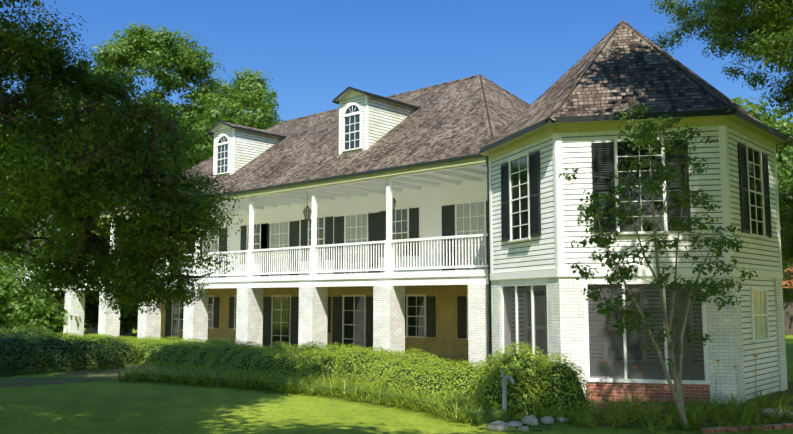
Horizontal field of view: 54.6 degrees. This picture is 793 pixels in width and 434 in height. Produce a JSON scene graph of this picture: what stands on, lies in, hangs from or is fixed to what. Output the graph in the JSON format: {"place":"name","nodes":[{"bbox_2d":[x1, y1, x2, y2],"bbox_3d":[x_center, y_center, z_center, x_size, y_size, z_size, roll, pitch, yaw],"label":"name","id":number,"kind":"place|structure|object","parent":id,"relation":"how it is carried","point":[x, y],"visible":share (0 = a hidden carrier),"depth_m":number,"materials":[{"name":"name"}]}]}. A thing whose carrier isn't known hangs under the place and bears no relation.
{"place":"outdoors","nodes":[
{"label":"outdoors","id":0,"kind":"place"},
{"bbox_2d":[0,0,244,319],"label":"oak","id":1,"kind":"object","parent":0,"point":[19,153],"depth_m":15.03,"materials":[{"name":"green plant"}]},
{"bbox_2d":[225,122,284,135],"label":"dormer roof","id":2,"kind":"structure","parent":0,"point":[242,126],"depth_m":37.31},
{"bbox_2d":[100,156,485,217],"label":"eave fascia","id":3,"kind":"structure","parent":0,"point":[394,172],"depth_m":27.08,"materials":[{"name":"wood"}]},
{"bbox_2d":[100,86,787,358],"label":"dark gutters","id":4,"kind":"object","parent":3,"relation":"attached to","point":[673,114],"depth_m":22.65,"materials":[{"name":"black metal"}]},
{"bbox_2d":[125,165,486,218],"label":"gallery ceiling joists","id":5,"kind":"object","parent":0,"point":[455,176],"visible":0.44,"depth_m":29.69,"materials":[{"name":"white wood"}]},
{"bbox_2d":[303,193,395,222],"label":"gallery lanterns","id":6,"kind":"object","parent":5,"relation":"hanging from","point":[310,209],"visible":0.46,"depth_m":31.24,"materials":[{"name":"black metal"}]},
{"bbox_2d":[160,285,468,362],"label":"ground-floor wall","id":7,"kind":"structure","parent":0,"point":[446,342],"depth_m":28.86,"materials":[{"name":"yellow paint"}]},
{"bbox_2d":[116,77,529,209],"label":"house roof shingles","id":8,"kind":"object","parent":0,"point":[445,121],"visible":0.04,"depth_m":30.83,"materials":[{"name":"brown wood"}]},
{"bbox_2d":[214,127,282,176],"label":"dormer walls","id":9,"kind":"structure","parent":8,"relation":"attached to","point":[250,146],"depth_m":36.45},
{"bbox_2d":[100,74,529,214],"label":"roof ridge caps","id":10,"kind":"object","parent":8,"relation":"on","point":[491,131],"visible":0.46,"depth_m":30.84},
{"bbox_2d":[1,89,782,384],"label":"white trim","id":11,"kind":"structure","parent":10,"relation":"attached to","point":[388,277],"depth_m":25.32,"materials":[{"name":"white wood"}]},
{"bbox_2d":[172,105,763,352],"bbox_3d":[-2.457,0.319,28.751,30.083,9.882,5.949,-5,-8,42],"label":"window glass","id":12,"kind":"object","parent":11,"relation":"in","point":[623,149],"visible":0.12,"depth_m":29.01,"materials":[{"name":"black glass"}]},
{"bbox_2d":[165,139,771,352],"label":"louvred shutters","id":13,"kind":"object","parent":11,"relation":"on","point":[602,159],"visible":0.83,"depth_m":28.40,"materials":[{"name":"black wood"}]},
{"bbox_2d":[203,202,766,339],"bbox_3d":[0.056,1.860,29.236,1.994,4.420,27.547,5,-8,-41],"label":"curtained window glass","id":14,"kind":"object","parent":11,"relation":"on","point":[350,222],"visible":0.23,"depth_m":28.13,"materials":[{"name":"glass"}]},
{"bbox_2d":[478,20,788,150],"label":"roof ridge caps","id":15,"kind":"object","parent":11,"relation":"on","point":[588,70],"visible":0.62,"depth_m":20.17,"materials":[{"name":"brown wood"}]},
{"bbox_2d":[483,26,757,146],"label":"tower right roof shingles","id":16,"kind":"object","parent":15,"relation":"on","point":[629,68],"visible":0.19,"depth_m":19.14,"materials":[{"name":"brown wood"}]},
{"bbox_2d":[341,94,415,153],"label":"dormer walls","id":17,"kind":"structure","parent":8,"relation":"attached to","point":[385,117],"depth_m":30.63,"materials":[{"name":"white wood"}]},
{"bbox_2d":[166,177,486,278],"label":"upper-story wall","id":18,"kind":"structure","parent":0,"point":[429,202],"depth_m":30.57,"materials":[{"name":"white paint"}]},
{"bbox_2d":[0,307,792,433],"bbox_3d":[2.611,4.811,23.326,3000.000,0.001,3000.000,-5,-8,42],"label":"lawn","id":19,"kind":"structure","parent":0,"point":[110,407],"depth_m":15.45,"materials":[{"name":"green plant"}]},
{"bbox_2d":[0,291,132,336],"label":"wing brick piers","id":20,"kind":"structure","parent":19,"relation":"on","point":[71,307],"depth_m":41.32,"materials":[{"name":"white brick"}]},
{"bbox_2d":[0,324,139,376],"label":"shrubs","id":21,"kind":"object","parent":19,"relation":"on","point":[12,334],"depth_m":24.81,"materials":[{"name":"green plant"}]},
{"bbox_2d":[85,296,98,333],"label":"wing stair","id":22,"kind":"object","parent":19,"relation":"on","point":[92,316],"visible":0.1,"depth_m":41.99,"materials":[{"name":"grey"}]},
{"bbox_2d":[0,362,792,430],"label":"bed soil mulch","id":23,"kind":"object","parent":19,"relation":"on","point":[79,376],"visible":0.16,"depth_m":20.79,"materials":[{"name":"brown soil"}]},
{"bbox_2d":[98,284,488,366],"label":"brick columns","id":24,"kind":"structure","parent":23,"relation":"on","point":[388,317],"depth_m":28.41,"materials":[{"name":"white brick"}]},
{"bbox_2d":[7,331,594,419],"bbox_3d":[-8.222,4.547,27.435,34.385,1.437,5.131,-5,-8,42],"label":"hedge","id":25,"kind":"object","parent":23,"relation":"on","point":[481,366],"depth_m":19.22,"materials":[{"name":"green plant"}]},
{"bbox_2d":[106,362,523,426],"bbox_3d":[-2.597,4.045,18.828,13.632,0.572,3.604,-5,-8,42],"label":"liriope border","id":26,"kind":"object","parent":23,"relation":"on","point":[451,416],"depth_m":18.21,"materials":[{"name":"green plant"}]},
{"bbox_2d":[500,367,513,410],"bbox_3d":[2.115,3.382,14.636,0.354,1.004,0.178,-5,-8,42],"label":"yard hydrant","id":27,"kind":"object","parent":23,"relation":"on","point":[504,382],"visible":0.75,"depth_m":14.65,"materials":[{"name":"grey metal"}]},
{"bbox_2d":[486,408,792,430],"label":"garden rocks","id":28,"kind":"object","parent":23,"relation":"on","point":[531,420],"visible":0.69,"depth_m":14.09,"materials":[{"name":"stone"}]},
{"bbox_2d":[522,350,792,433],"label":"daylily","id":29,"kind":"object","parent":23,"relation":"on","point":[636,416],"depth_m":14.68,"materials":[{"name":"green plant"}]},
{"bbox_2d":[604,355,755,407],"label":"flower stalks","id":30,"kind":"object","parent":29,"relation":"attached to","point":[692,382],"visible":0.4,"depth_m":16.56,"materials":[{"name":"green plant"}]},
{"bbox_2d":[559,101,757,427],"bbox_3d":[4.862,0.911,13.808,3.633,5.777,2.015,0,-6,-2],"label":"crape myrtle","id":31,"kind":"object","parent":23,"relation":"on","point":[648,127],"depth_m":13.79,"materials":[{"name":"green plant"}]},
{"bbox_2d":[0,22,792,336],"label":"trees","id":32,"kind":"object","parent":19,"relation":"on","point":[147,48],"depth_m":57.77,"materials":[{"name":"green plant"}]},
{"bbox_2d":[516,389,541,430],"bbox_3d":[2.318,3.514,14.041,0.371,0.600,1.240,0,-6,-4],"label":"garden hose","id":33,"kind":"object","parent":19,"relation":"on","point":[528,412],"visible":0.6,"depth_m":14.34,"materials":[{"name":"rubber"}]},
{"bbox_2d":[491,126,779,399],"bbox_3d":[6.338,1.299,20.796,6.530,6.450,7.540,-5,-8,42],"label":"clapboard siding","id":34,"kind":"object","parent":19,"relation":"on","point":[538,253],"visible":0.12,"depth_m":18.10,"materials":[{"name":"white wood"}]},
{"bbox_2d":[489,117,775,159],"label":"soffit","id":35,"kind":"structure","parent":34,"relation":"attached to","point":[699,122],"depth_m":18.21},
{"bbox_2d":[480,115,786,155],"bbox_3d":[6.338,-1.898,21.136,7.084,0.001,8.180,-5,-8,42],"label":"gutter","id":36,"kind":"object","parent":35,"relation":"attached to","point":[752,127],"depth_m":18.49,"materials":[{"name":"metal"}]},
{"bbox_2d":[491,276,787,403],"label":"brick tower piers","id":37,"kind":"structure","parent":19,"relation":"on","point":[566,317],"depth_m":17.74,"materials":[{"name":"white brick"}]},
{"bbox_2d":[503,284,704,380],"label":"window screens","id":38,"kind":"object","parent":37,"relation":"attached to","point":[606,344],"visible":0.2,"depth_m":17.59,"materials":[{"name":"grey fabric"}]},
{"bbox_2d":[701,423,792,432],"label":"brick edging","id":39,"kind":"object","parent":19,"relation":"on","point":[744,428],"visible":0.96,"depth_m":13.53,"materials":[{"name":"red brick"}]},
{"bbox_2d":[0,0,792,234],"label":"sky","id":40,"kind":"structure","parent":0,"point":[312,51],"materials":[{"name":"blue"}]},
{"bbox_2d":[2,97,792,264],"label":"tree belt","id":41,"kind":"object","parent":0,"point":[785,159],"depth_m":68.53,"materials":[{"name":"green plant"}]},
{"bbox_2d":[586,382,709,402],"bbox_3d":[4.519,4.085,18.479,5.547,0.420,1.517,-5,-8,42],"label":"brick base","id":42,"kind":"object","parent":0,"point":[659,392],"visible":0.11,"depth_m":17.35,"materials":[{"name":"red brick"}]},
{"bbox_2d":[648,0,792,304],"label":"oak","id":43,"kind":"object","parent":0,"point":[767,25],"depth_m":26.45,"materials":[{"name":"green plant"}]},
{"bbox_2d":[782,288,792,334],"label":"neighbour outbuilding walls","id":44,"kind":"structure","parent":0,"point":[788,317],"depth_m":49.90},
{"bbox_2d":[782,258,792,287],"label":"neighboring house roof","id":45,"kind":"structure","parent":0,"point":[783,283],"depth_m":50.77,"materials":[{"name":"ceramic"}]}
]}

